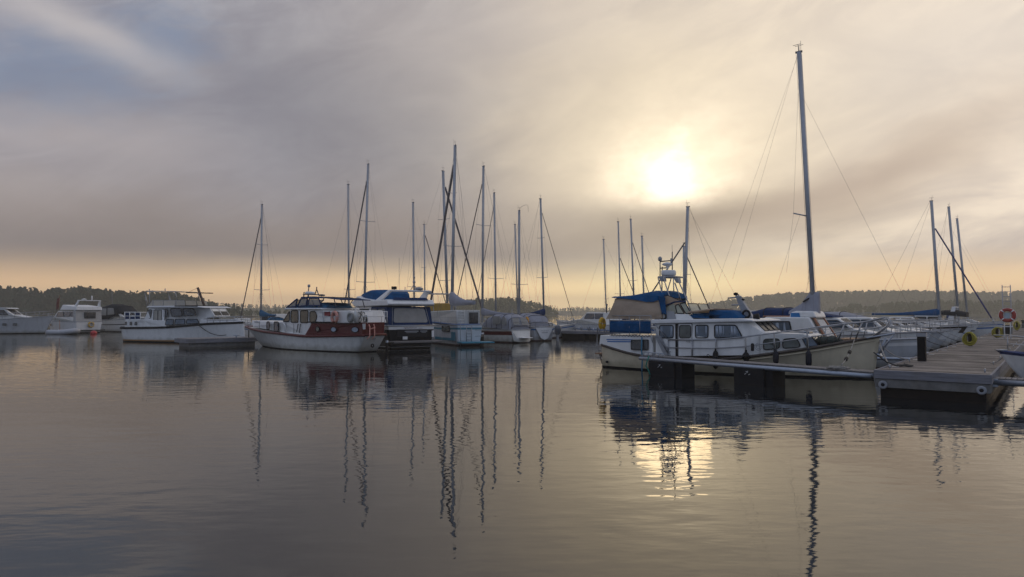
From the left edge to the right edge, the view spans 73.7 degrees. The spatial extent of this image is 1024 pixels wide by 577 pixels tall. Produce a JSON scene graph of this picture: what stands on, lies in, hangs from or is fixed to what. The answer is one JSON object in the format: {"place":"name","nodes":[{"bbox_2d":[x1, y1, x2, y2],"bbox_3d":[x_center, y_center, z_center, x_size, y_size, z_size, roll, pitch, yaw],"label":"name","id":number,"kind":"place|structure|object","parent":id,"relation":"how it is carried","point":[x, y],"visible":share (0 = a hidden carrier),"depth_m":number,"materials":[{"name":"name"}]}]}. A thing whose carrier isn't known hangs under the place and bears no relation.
{"place":"outdoors","nodes":[
{"label":"outdoors","id":0,"kind":"place"},
{"bbox_2d":[21,309,259,317],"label":"headland ground","id":1,"kind":"structure","parent":0,"point":[43,314],"depth_m":339.26,"materials":[{"name":"soil"}]},
{"bbox_2d":[0,285,242,315],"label":"headland wood","id":2,"kind":"object","parent":1,"relation":"on","point":[29,300],"visible":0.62,"depth_m":336.87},
{"bbox_2d":[229,306,288,315],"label":"reed thicket","id":3,"kind":"object","parent":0,"point":[249,312],"visible":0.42,"depth_m":422.98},
{"bbox_2d":[240,308,284,314],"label":"lake shore","id":4,"kind":"structure","parent":0,"point":[271,309],"depth_m":954.71,"materials":[{"name":"soil"}]},
{"bbox_2d":[217,303,354,312],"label":"distant wood","id":5,"kind":"object","parent":4,"relation":"on","point":[249,306],"visible":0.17,"depth_m":924.72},
{"bbox_2d":[0,314,1023,576],"bbox_3d":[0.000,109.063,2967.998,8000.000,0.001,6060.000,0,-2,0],"label":"water","id":6,"kind":"structure","parent":0,"point":[552,458],"depth_m":10.55,"materials":[{"name":"liquid"}]},
{"bbox_2d":[0,307,53,333],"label":"motor cruiser","id":7,"kind":"object","parent":6,"relation":"on","point":[13,321],"visible":0.94,"depth_m":79.65,"materials":[{"name":"grey plastic"}]},
{"bbox_2d":[45,320,79,333],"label":"inflatable dinghy","id":8,"kind":"object","parent":6,"relation":"on","point":[65,331],"visible":0.88,"depth_m":77.08,"materials":[{"name":"grey plastic"}]},
{"bbox_2d":[48,296,102,332],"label":"motor cruiser","id":9,"kind":"object","parent":6,"relation":"on","point":[80,317],"visible":0.73,"depth_m":82.97,"materials":[{"name":"grey plastic"}]},
{"bbox_2d":[64,312,69,316],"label":"window","id":10,"kind":"structure","parent":9,"relation":"in","point":[66,314],"depth_m":83.06,"materials":[{"name":"grey glass"}]},
{"bbox_2d":[100,304,144,331],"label":"motor cruiser","id":11,"kind":"object","parent":6,"relation":"on","point":[112,315],"visible":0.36,"depth_m":87.71,"materials":[{"name":"black paint"}]},
{"bbox_2d":[101,308,105,314],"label":"clear window","id":12,"kind":"structure","parent":11,"relation":"in","point":[103,312],"depth_m":88.04,"materials":[{"name":"glass"}]},
{"bbox_2d":[107,308,113,314],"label":"clear window","id":13,"kind":"structure","parent":11,"relation":"in","point":[110,311],"depth_m":87.65,"materials":[{"name":"glass"}]},
{"bbox_2d":[120,287,244,342],"bbox_3d":[-27.059,2.402,57.213,11.241,5.008,3.980,-1,-2,16],"label":"motor cruiser","id":14,"kind":"object","parent":6,"relation":"on","point":[167,321],"visible":0.93,"depth_m":55.77,"materials":[{"name":"white plastic"}]},
{"bbox_2d":[153,309,164,319],"bbox_3d":[-28.982,2.399,56.101,1.151,1.412,0.069,-1,-2,16],"label":"door","id":15,"kind":"structure","parent":14,"relation":"in","point":[158,313],"depth_m":56.10,"materials":[{"name":"white"}]},
{"bbox_2d":[174,330,257,346],"bbox_3d":[-21.835,3.702,50.532,5.080,1.630,2.790,2,-3,-41],"label":"timber pontoon","id":16,"kind":"object","parent":6,"relation":"on","point":[214,341],"visible":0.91,"depth_m":49.45,"materials":[{"name":"grey wood"}]},
{"bbox_2d":[223,317,250,321],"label":"motor cruiser","id":17,"kind":"object","parent":6,"relation":"on","point":[249,319],"visible":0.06,"depth_m":85.74,"materials":[{"name":"grey plastic"}]},
{"bbox_2d":[240,201,285,336],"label":"sailboat","id":18,"kind":"object","parent":6,"relation":"on","point":[262,313],"visible":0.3,"depth_m":66.02,"materials":[{"name":"paint"}]},
{"bbox_2d":[243,314,286,324],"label":"motor cruiser","id":19,"kind":"object","parent":6,"relation":"on","point":[267,317],"visible":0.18,"depth_m":71.97,"materials":[{"name":"white paint"}]},
{"bbox_2d":[245,284,387,351],"bbox_3d":[-14.079,2.123,46.445,15.273,4.792,3.571,-2,-3,39],"label":"motor cruiser","id":20,"kind":"object","parent":6,"relation":"on","point":[306,324],"visible":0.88,"depth_m":43.25,"materials":[{"name":"white paint"}]},
{"bbox_2d":[330,310,338,322],"bbox_3d":[-10.872,1.729,41.859,0.711,0.774,0.198,-2,-3,39],"label":"horseshoe buoy","id":21,"kind":"object","parent":20,"relation":"attached to","point":[336,316],"visible":1,"depth_m":41.77,"materials":[{"name":"white plastic"}]},
{"bbox_2d":[347,311,353,322],"bbox_3d":[-9.664,1.721,40.894,0.716,0.715,0.170,-2,-3,39],"label":"round fender","id":22,"kind":"object","parent":20,"relation":"hanging from","point":[350,317],"visible":1,"depth_m":40.83,"materials":[{"name":"plastic"}]},
{"bbox_2d":[321,184,379,303],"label":"sailboat","id":23,"kind":"object","parent":6,"relation":"on","point":[348,200],"visible":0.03,"depth_m":68.17,"materials":[{"name":"paint"}]},
{"bbox_2d":[344,163,388,302],"bbox_3d":[-13.138,-3.433,61.843,2.974,17.003,10.536,2,-3,-40],"label":"sailboat","id":24,"kind":"object","parent":6,"relation":"on","point":[366,188],"visible":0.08,"depth_m":62.26,"materials":[{"name":"paint"}]},
{"bbox_2d":[352,276,441,348],"bbox_3d":[-9.779,1.389,51.013,3.810,6.588,13.272,1,-2,-33],"label":"motor yacht","id":25,"kind":"object","parent":6,"relation":"on","point":[407,324],"visible":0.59,"depth_m":46.54,"materials":[{"name":"white paint"}]},
{"bbox_2d":[393,308,427,322],"bbox_3d":[-6.949,1.831,46.591,2.503,0.976,0.334,1,-2,-33],"label":"clear window","id":26,"kind":"structure","parent":25,"relation":"in","point":[401,315],"depth_m":46.55,"materials":[{"name":"plastic"}]},
{"bbox_2d":[397,329,426,337],"bbox_3d":[-6.775,3.039,46.278,2.200,0.550,0.040,1,-2,-33],"label":"transom door","id":27,"kind":"structure","parent":25,"relation":"in","point":[401,333],"depth_m":46.21,"materials":[{"name":"black paint"}]},
{"bbox_2d":[398,199,438,306],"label":"sailboat","id":28,"kind":"object","parent":6,"relation":"on","point":[413,254],"visible":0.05,"depth_m":66.14,"materials":[{"name":"paint"}]},
{"bbox_2d":[420,224,445,306],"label":"sailboat","id":29,"kind":"object","parent":6,"relation":"on","point":[424,236],"visible":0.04,"depth_m":78.21,"materials":[{"name":"paint"}]},
{"bbox_2d":[408,167,485,322],"bbox_3d":[-5.951,-2.977,59.805,3.074,15.946,11.036,-2,-3,42],"label":"sailboat","id":30,"kind":"object","parent":6,"relation":"on","point":[444,189],"visible":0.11,"depth_m":60.25,"materials":[{"name":"paint"}]},
{"bbox_2d":[427,141,494,345],"bbox_3d":[-5.089,-3.595,55.492,2.937,16.871,13.159,1,-2,-22],"label":"motorsailer","id":31,"kind":"object","parent":6,"relation":"on","point":[455,327],"visible":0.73,"depth_m":52.68,"materials":[{"name":"paint"}]},
{"bbox_2d":[442,326,449,331],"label":"window","id":32,"kind":"structure","parent":31,"relation":"in","point":[446,329],"depth_m":51.56,"materials":[{"name":"black glass"}]},
{"bbox_2d":[469,312,477,323],"bbox_3d":[-2.854,2.188,50.733,0.700,0.830,0.090,1,-2,-22],"label":"doorway","id":33,"kind":"structure","parent":31,"relation":"in","point":[473,316],"depth_m":50.68,"materials":[{"name":"glass"}]},
{"bbox_2d":[480,331,483,343],"bbox_3d":[-2.507,4.125,53.937,0.615,1.630,0.615,0,-2,0],"label":"mooring pile","id":34,"kind":"object","parent":6,"relation":"in","point":[482,336],"visible":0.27,"depth_m":53.75,"materials":[{"name":"metal"}]},
{"bbox_2d":[454,162,532,342],"bbox_3d":[-2.186,-3.159,59.185,2.974,16.266,10.860,2,-3,-40],"label":"sailboat","id":35,"kind":"object","parent":6,"relation":"on","point":[501,327],"visible":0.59,"depth_m":56.25,"materials":[{"name":"paint"}]},
{"bbox_2d":[492,316,500,323],"bbox_3d":[-1.274,2.591,56.014,0.050,0.646,1.050,2,-3,-40],"label":"clear window","id":36,"kind":"structure","parent":35,"relation":"in","point":[495,319],"depth_m":55.97,"materials":[{"name":"plastic"}]},
{"bbox_2d":[502,317,506,324],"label":"clear window","id":37,"kind":"structure","parent":35,"relation":"in","point":[504,322],"depth_m":55.23,"materials":[{"name":"plastic"}]},
{"bbox_2d":[513,318,519,324],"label":"clear window","id":38,"kind":"structure","parent":35,"relation":"in","point":[515,320],"depth_m":55.28,"materials":[{"name":"plastic"}]},
{"bbox_2d":[520,318,527,324],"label":"clear window","id":39,"kind":"structure","parent":35,"relation":"in","point":[523,320],"depth_m":55.82,"materials":[{"name":"plastic"}]},
{"bbox_2d":[475,192,521,322],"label":"sailboat","id":40,"kind":"object","parent":6,"relation":"on","point":[495,271],"visible":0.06,"depth_m":68.14,"materials":[{"name":"paint"}]},
{"bbox_2d":[498,224,538,313],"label":"sailboat","id":41,"kind":"object","parent":6,"relation":"on","point":[515,242],"visible":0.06,"depth_m":80.09,"materials":[{"name":"paint"}]},
{"bbox_2d":[498,205,560,340],"bbox_3d":[0.726,-1.339,62.961,2.974,12.898,11.205,1,-2,-26],"label":"sailboat","id":42,"kind":"object","parent":6,"relation":"on","point":[537,331],"visible":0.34,"depth_m":59.31,"materials":[{"name":"paint"}]},
{"bbox_2d":[509,195,575,337],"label":"sailboat","id":43,"kind":"object","parent":6,"relation":"on","point":[566,327],"visible":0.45,"depth_m":66.15,"materials":[{"name":"paint"}]},
{"bbox_2d":[561,328,613,338],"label":"timber pontoon","id":44,"kind":"object","parent":6,"relation":"on","point":[578,334],"visible":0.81,"depth_m":65.19,"materials":[{"name":"grey wood"}]},
{"bbox_2d":[555,304,631,333],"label":"motor cruiser","id":45,"kind":"object","parent":6,"relation":"on","point":[591,319],"visible":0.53,"depth_m":68.40,"materials":[{"name":"white paint"}]},
{"bbox_2d":[584,314,593,318],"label":"window","id":46,"kind":"structure","parent":45,"relation":"in","point":[588,316],"depth_m":68.68,"materials":[{"name":"grey glass"}]},
{"bbox_2d":[595,314,602,318],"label":"window","id":47,"kind":"structure","parent":45,"relation":"in","point":[597,316],"depth_m":67.33,"materials":[{"name":"grey glass"}]},
{"bbox_2d":[579,237,628,319],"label":"sailboat","id":48,"kind":"object","parent":6,"relation":"on","point":[605,286],"visible":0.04,"depth_m":82.07,"materials":[{"name":"paint"}]},
{"bbox_2d":[614,221,642,319],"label":"sailboat","id":49,"kind":"object","parent":6,"relation":"on","point":[619,249],"visible":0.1,"depth_m":76.16,"materials":[{"name":"paint"}]},
{"bbox_2d":[622,216,652,333],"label":"sailboat","id":50,"kind":"object","parent":6,"relation":"on","point":[632,246],"visible":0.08,"depth_m":76.15,"materials":[{"name":"paint"}]},
{"bbox_2d":[623,233,663,295],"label":"sailboat","id":51,"kind":"object","parent":6,"relation":"on","point":[642,257],"visible":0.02,"depth_m":80.09,"materials":[{"name":"paint"}]},
{"bbox_2d":[632,206,730,333],"bbox_3d":[13.405,-1.047,51.888,9.636,11.519,2.775,-1,-2,32],"label":"sailboat","id":52,"kind":"object","parent":6,"relation":"on","point":[685,273],"visible":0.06,"depth_m":52.09,"materials":[{"name":"paint"}]},
{"bbox_2d":[653,242,709,325],"bbox_3d":[14.878,0.365,59.904,8.536,9.272,2.575,1,-2,-28],"label":"sailboat","id":53,"kind":"object","parent":6,"relation":"on","point":[694,275],"visible":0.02,"depth_m":60.37,"materials":[{"name":"paint"}]},
{"bbox_2d":[595,252,894,378],"bbox_3d":[9.053,0.945,28.045,11.850,5.825,3.620,-2,-3,38],"label":"motor cruiser","id":54,"kind":"object","parent":6,"relation":"on","point":[681,330],"visible":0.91,"depth_m":27.25,"materials":[{"name":"white paint"}]},
{"bbox_2d":[598,317,605,328],"bbox_3d":[4.065,1.561,30.785,0.179,0.550,0.514,-2,-3,38],"label":"horseshoe buoy","id":55,"kind":"object","parent":54,"relation":"attached to","point":[602,323],"visible":1,"depth_m":30.67,"materials":[{"name":"yellow plastic"}]},
{"bbox_2d":[631,339,648,349],"bbox_3d":[5.384,2.370,28.796,0.829,0.464,0.049,-2,-3,38],"label":"window","id":56,"kind":"structure","parent":54,"relation":"in","point":[635,344],"depth_m":28.79,"materials":[{"name":"black glass"}]},
{"bbox_2d":[641,337,642,370],"bbox_3d":[5.433,2.796,28.557,0.100,1.528,0.212,0,-2,0],"label":"mooring rope","id":57,"kind":"object","parent":54,"relation":"hanging from","point":[641,354],"visible":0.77,"depth_m":28.54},
{"bbox_2d":[678,323,691,356],"bbox_3d":[6.971,2.075,27.542,0.628,1.357,0.092,-2,-3,38],"label":"door","id":58,"kind":"structure","parent":54,"relation":"in","point":[684,329],"depth_m":27.59,"materials":[{"name":"white paint"}]},
{"bbox_2d":[713,342,717,368],"bbox_3d":[7.903,2.576,26.564,0.210,1.124,0.287,0,-2,0],"label":"fender","id":59,"kind":"object","parent":54,"relation":"hanging from","point":[715,354],"visible":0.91,"depth_m":26.45,"materials":[{"name":"black rubber"}]},
{"bbox_2d":[742,339,749,360],"bbox_3d":[8.836,2.314,25.802,0.300,0.912,0.293,1,-2,-26],"label":"fender","id":60,"kind":"object","parent":54,"relation":"hanging from","point":[745,356],"visible":0.87,"depth_m":25.71,"materials":[{"name":"black rubber"}]},
{"bbox_2d":[763,338,779,349],"bbox_3d":[9.803,2.104,25.804,0.616,0.450,0.072,-1,-2,28],"label":"window","id":61,"kind":"structure","parent":54,"relation":"in","point":[770,346],"depth_m":25.81,"materials":[{"name":"black glass"}]},
{"bbox_2d":[773,334,778,362],"bbox_3d":[9.703,2.236,25.183,0.210,1.124,0.317,0,-2,0],"label":"fender","id":62,"kind":"object","parent":54,"relation":"hanging from","point":[775,356],"visible":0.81,"depth_m":25.05,"materials":[{"name":"black rubber"}]},
{"bbox_2d":[782,338,800,348],"bbox_3d":[10.439,2.049,25.522,0.634,0.404,0.056,-1,-2,22],"label":"window","id":63,"kind":"structure","parent":54,"relation":"in","point":[793,343],"depth_m":25.52,"materials":[{"name":"black glass"}]},
{"bbox_2d":[805,329,811,365],"bbox_3d":[10.763,2.167,24.738,0.207,1.352,0.421,-1,-3,35],"label":"fender","id":64,"kind":"object","parent":54,"relation":"hanging from","point":[808,355],"visible":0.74,"depth_m":24.57,"materials":[{"name":"black rubber"}]},
{"bbox_2d":[802,337,817,346],"bbox_3d":[11.048,1.982,25.303,0.569,0.389,0.052,-1,-2,18],"label":"window","id":65,"kind":"structure","parent":54,"relation":"in","point":[811,342],"depth_m":25.28,"materials":[{"name":"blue glass"}]},
{"bbox_2d":[816,336,842,344],"bbox_3d":[11.740,1.951,25.334,1.000,0.424,0.647,-2,-3,38],"label":"folded cover","id":66,"kind":"object","parent":54,"relation":"on","point":[821,340],"visible":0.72,"depth_m":25.13,"materials":[{"name":"green fabric"}]},
{"bbox_2d":[841,339,854,364],"bbox_3d":[11.200,2.088,22.738,0.120,0.647,4.442,-1,-2,31],"label":"mooring line","id":67,"kind":"object","parent":54,"relation":"attached to","point":[849,353],"visible":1,"depth_m":22.86,"materials":[{"name":"grey fabric"}]},
{"bbox_2d":[882,346,907,359],"bbox_3d":[13.419,2.195,24.007,0.035,0.528,1.572,0,-2,-6],"label":"mooring rope","id":68,"kind":"object","parent":54,"relation":"attached to","point":[893,354],"visible":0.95,"depth_m":23.98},
{"bbox_2d":[639,352,873,385],"bbox_3d":[8.057,2.936,23.636,0.964,1.129,8.937,2,-3,-38],"label":"finger pontoon","id":69,"kind":"object","parent":6,"relation":"on","point":[759,373],"visible":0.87,"depth_m":23.14,"materials":[{"name":"metal"}]},
{"bbox_2d":[826,366,850,369],"bbox_3d":[10.047,2.423,20.931,0.701,0.100,0.510,1,-2,-15],"label":"mooring rope","id":70,"kind":"object","parent":69,"relation":"on","point":[837,367],"visible":1,"depth_m":20.78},
{"bbox_2d":[688,283,856,318],"bbox_3d":[15.020,1.931,41.450,11.489,4.817,3.184,-2,-3,39],"label":"motor cruiser","id":71,"kind":"object","parent":6,"relation":"on","point":[727,318],"visible":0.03,"depth_m":41.61,"materials":[{"name":"blue paint"}]},
{"bbox_2d":[709,41,928,368],"bbox_3d":[13.247,-3.717,31.497,10.037,15.392,3.074,-2,-3,38],"label":"sailboat","id":72,"kind":"object","parent":6,"relation":"on","point":[807,313],"visible":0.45,"depth_m":30.89,"materials":[{"name":"paint"}]},
{"bbox_2d":[751,307,919,337],"bbox_3d":[16.028,2.553,35.884,9.844,3.175,3.084,-2,-3,38],"label":"motor cruiser","id":73,"kind":"object","parent":6,"relation":"on","point":[771,311],"visible":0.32,"depth_m":34.38,"materials":[{"name":"white paint"}]},
{"bbox_2d":[827,320,847,327],"bbox_3d":[15.606,1.815,34.819,2.789,0.414,0.092,-1,-2,34],"label":"window","id":74,"kind":"structure","parent":73,"relation":"in","point":[830,322],"depth_m":34.37,"materials":[{"name":"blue glass"}]},
{"bbox_2d":[824,311,947,351],"bbox_3d":[21.762,2.906,42.816,9.444,2.967,3.084,-2,-3,38],"label":"motor cruiser","id":75,"kind":"object","parent":6,"relation":"on","point":[932,339],"visible":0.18,"depth_m":40.44,"materials":[{"name":"grey plastic"}]},
{"bbox_2d":[839,317,936,337],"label":"motor cruiser","id":76,"kind":"object","parent":6,"relation":"on","point":[876,323],"visible":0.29,"depth_m":37.46,"materials":[{"name":"white paint"}]},
{"bbox_2d":[861,320,876,326],"bbox_3d":[19.576,1.927,37.479,0.783,0.444,0.056,-1,-2,28],"label":"window","id":77,"kind":"structure","parent":76,"relation":"in","point":[864,324],"depth_m":37.48,"materials":[{"name":"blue glass"}]},
{"bbox_2d":[864,293,968,322],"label":"motor cruiser","id":78,"kind":"object","parent":6,"relation":"on","point":[954,312],"visible":0.19,"depth_m":66.78,"materials":[{"name":"white paint"}]},
{"bbox_2d":[882,320,956,349],"bbox_3d":[24.501,3.342,46.756,10.044,2.379,3.184,-2,-3,38],"label":"motor cruiser","id":79,"kind":"object","parent":6,"relation":"on","point":[943,338],"visible":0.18,"depth_m":44.21,"materials":[{"name":"grey plastic"}]},
{"bbox_2d":[880,318,966,343],"bbox_3d":[30.619,3.561,54.664,10.244,2.509,3.184,-2,-3,38],"label":"motor cruiser","id":80,"kind":"object","parent":6,"relation":"on","point":[960,333],"visible":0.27,"depth_m":52.00,"materials":[{"name":"white paint"}]},
{"bbox_2d":[896,320,960,346],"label":"motor cruiser","id":81,"kind":"object","parent":6,"relation":"on","point":[953,332],"visible":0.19,"depth_m":48.06,"materials":[{"name":"grey plastic"}]},
{"bbox_2d":[872,197,996,336],"bbox_3d":[38.914,-1.762,63.504,9.984,13.784,2.675,-2,-3,39],"label":"sailboat","id":82,"kind":"object","parent":6,"relation":"on","point":[982,329],"visible":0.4,"depth_m":63.01,"materials":[{"name":"paint"}]},
{"bbox_2d":[889,317,979,338],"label":"motor cruiser","id":83,"kind":"object","parent":6,"relation":"on","point":[973,328],"visible":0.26,"depth_m":60.98,"materials":[{"name":"white paint"}]},
{"bbox_2d":[896,319,973,341],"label":"motor cruiser","id":84,"kind":"object","parent":6,"relation":"on","point":[968,329],"visible":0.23,"depth_m":56.01,"materials":[{"name":"white paint"}]},
{"bbox_2d":[874,338,1023,403],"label":"floating dock","id":85,"kind":"object","parent":6,"relation":"on","point":[960,372],"visible":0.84,"depth_m":19.42,"materials":[{"name":"grey wood"}]},
{"bbox_2d":[879,341,889,364],"bbox_3d":[12.297,2.118,22.567,0.035,0.568,4.689,-1,-2,25],"label":"mooring rope","id":86,"kind":"object","parent":85,"relation":"attached to","point":[883,353],"visible":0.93,"depth_m":22.93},
{"bbox_2d":[873,352,904,366],"bbox_3d":[12.015,2.184,21.344,2.180,0.466,0.456,2,-3,-38],"label":"mooring rope","id":87,"kind":"object","parent":85,"relation":"on","point":[886,361],"visible":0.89,"depth_m":20.87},
{"bbox_2d":[877,357,911,360],"bbox_3d":[14.603,2.914,28.878,5.009,0.190,0.604,-2,-3,38],"label":"mooring boom","id":88,"kind":"object","parent":85,"relation":"attached to","point":[893,358],"visible":0.13,"depth_m":27.76,"materials":[{"name":"metal"}]},
{"bbox_2d":[897,364,913,366],"bbox_3d":[12.204,2.383,21.209,0.450,0.060,0.458,-1,-2,19],"label":"coiled rope","id":89,"kind":"object","parent":85,"relation":"on","point":[908,365],"visible":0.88,"depth_m":21.05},
{"bbox_2d":[916,332,926,360],"bbox_3d":[14.098,2.001,23.500,0.310,0.989,0.310,-2,-3,38],"label":"service post","id":90,"kind":"object","parent":85,"relation":"on","point":[921,347],"visible":1,"depth_m":23.40,"materials":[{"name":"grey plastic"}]},
{"bbox_2d":[962,332,976,345],"bbox_3d":[23.003,2.528,34.330,0.640,0.713,0.448,-2,-3,42],"label":"hose stand","id":91,"kind":"object","parent":85,"relation":"on","point":[972,338],"visible":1,"depth_m":34.26,"materials":[{"name":"plastic"}]},
{"bbox_2d":[921,206,1002,327],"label":"sailboat","id":92,"kind":"object","parent":6,"relation":"on","point":[999,324],"visible":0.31,"depth_m":80.02,"materials":[{"name":"paint"}]},
{"bbox_2d":[940,215,1002,323],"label":"sailboat","id":93,"kind":"object","parent":6,"relation":"on","point":[965,298],"visible":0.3,"depth_m":94.03,"materials":[{"name":"paint"}]},
{"bbox_2d":[977,329,1023,338],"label":"floating dock","id":94,"kind":"object","parent":6,"relation":"on","point":[1019,332],"visible":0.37,"depth_m":50.37,"materials":[{"name":"grey wood"}]},
{"bbox_2d":[991,327,1003,337],"bbox_3d":[32.617,2.938,45.898,0.709,0.724,0.447,-1,-2,25],"label":"hose stand","id":95,"kind":"object","parent":94,"relation":"on","point":[995,331],"visible":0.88,"depth_m":45.83,"materials":[{"name":"yellow plastic"}]},
{"bbox_2d":[1013,321,1020,329],"bbox_3d":[48.038,3.539,64.990,0.572,0.895,0.460,-2,-3,42],"label":"hose stand","id":96,"kind":"object","parent":94,"relation":"on","point":[1018,325],"visible":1,"depth_m":64.91,"materials":[{"name":"yellow plastic"}]},
{"bbox_2d":[993,335,1023,377],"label":"sailboat","id":97,"kind":"object","parent":6,"relation":"on","point":[1014,360],"visible":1,"depth_m":20.58,"materials":[{"name":"paint"}]},
{"bbox_2d":[993,377,1023,386],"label":"finger pontoon","id":98,"kind":"object","parent":6,"relation":"on","point":[1008,381],"visible":0.75,"depth_m":18.34,"materials":[{"name":"metal"}]},
{"bbox_2d":[0,0,1023,310],"label":"sky","id":99,"kind":"structure","parent":0,"point":[143,143],"materials":[{"name":"grey"}]},
{"bbox_2d":[480,308,557,315],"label":"island ground","id":100,"kind":"structure","parent":0,"point":[529,312],"depth_m":535.97,"materials":[{"name":"soil"}]},
{"bbox_2d":[426,296,558,314],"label":"island wood","id":101,"kind":"object","parent":100,"relation":"on","point":[506,302],"visible":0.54,"depth_m":528.33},
{"bbox_2d":[550,310,608,313],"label":"channel shore","id":102,"kind":"structure","parent":0,"point":[566,312],"depth_m":1192.54,"materials":[{"name":"soil"}]},
{"bbox_2d":[551,306,710,313],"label":"channel wood","id":103,"kind":"object","parent":102,"relation":"on","point":[579,309],"visible":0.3,"depth_m":1180.04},
{"bbox_2d":[857,309,1023,315],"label":"bay shore","id":104,"kind":"structure","parent":0,"point":[972,314],"depth_m":522.52,"materials":[{"name":"soil"}]},
{"bbox_2d":[828,299,1023,314],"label":"bay wood","id":105,"kind":"object","parent":104,"relation":"on","point":[975,307],"visible":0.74,"depth_m":527.90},
{"bbox_3d":[31.539,3.213,44.152,2.663,0.026,0.570,-2,-3,38],"label":"seam plate","id":106,"kind":"object","parent":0,"visible":0},
{"bbox_2d":[1002,285,1012,337],"bbox_3d":[31.965,1.496,44.104,0.600,3.477,0.212,-1,-3,36],"label":"rescue ladder stand","id":107,"kind":"object","parent":106,"relation":"on","point":[1007,329],"visible":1,"depth_m":44.07,"materials":[{"name":"metal"}]},
{"bbox_2d":[998,308,1016,322],"bbox_3d":[31.890,1.717,43.963,0.964,0.964,0.220,-1,-3,36],"label":"life ring","id":108,"kind":"object","parent":107,"relation":"hanging from","point":[1003,319],"visible":1,"depth_m":43.90,"materials":[{"name":"red plastic"}]},
{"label":"ridge shore","id":109,"kind":"structure","parent":0,"visible":0},
{"bbox_2d":[698,289,1023,312],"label":"ridge wood","id":110,"kind":"object","parent":109,"relation":"on","point":[829,299],"visible":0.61,"depth_m":879.72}
]}

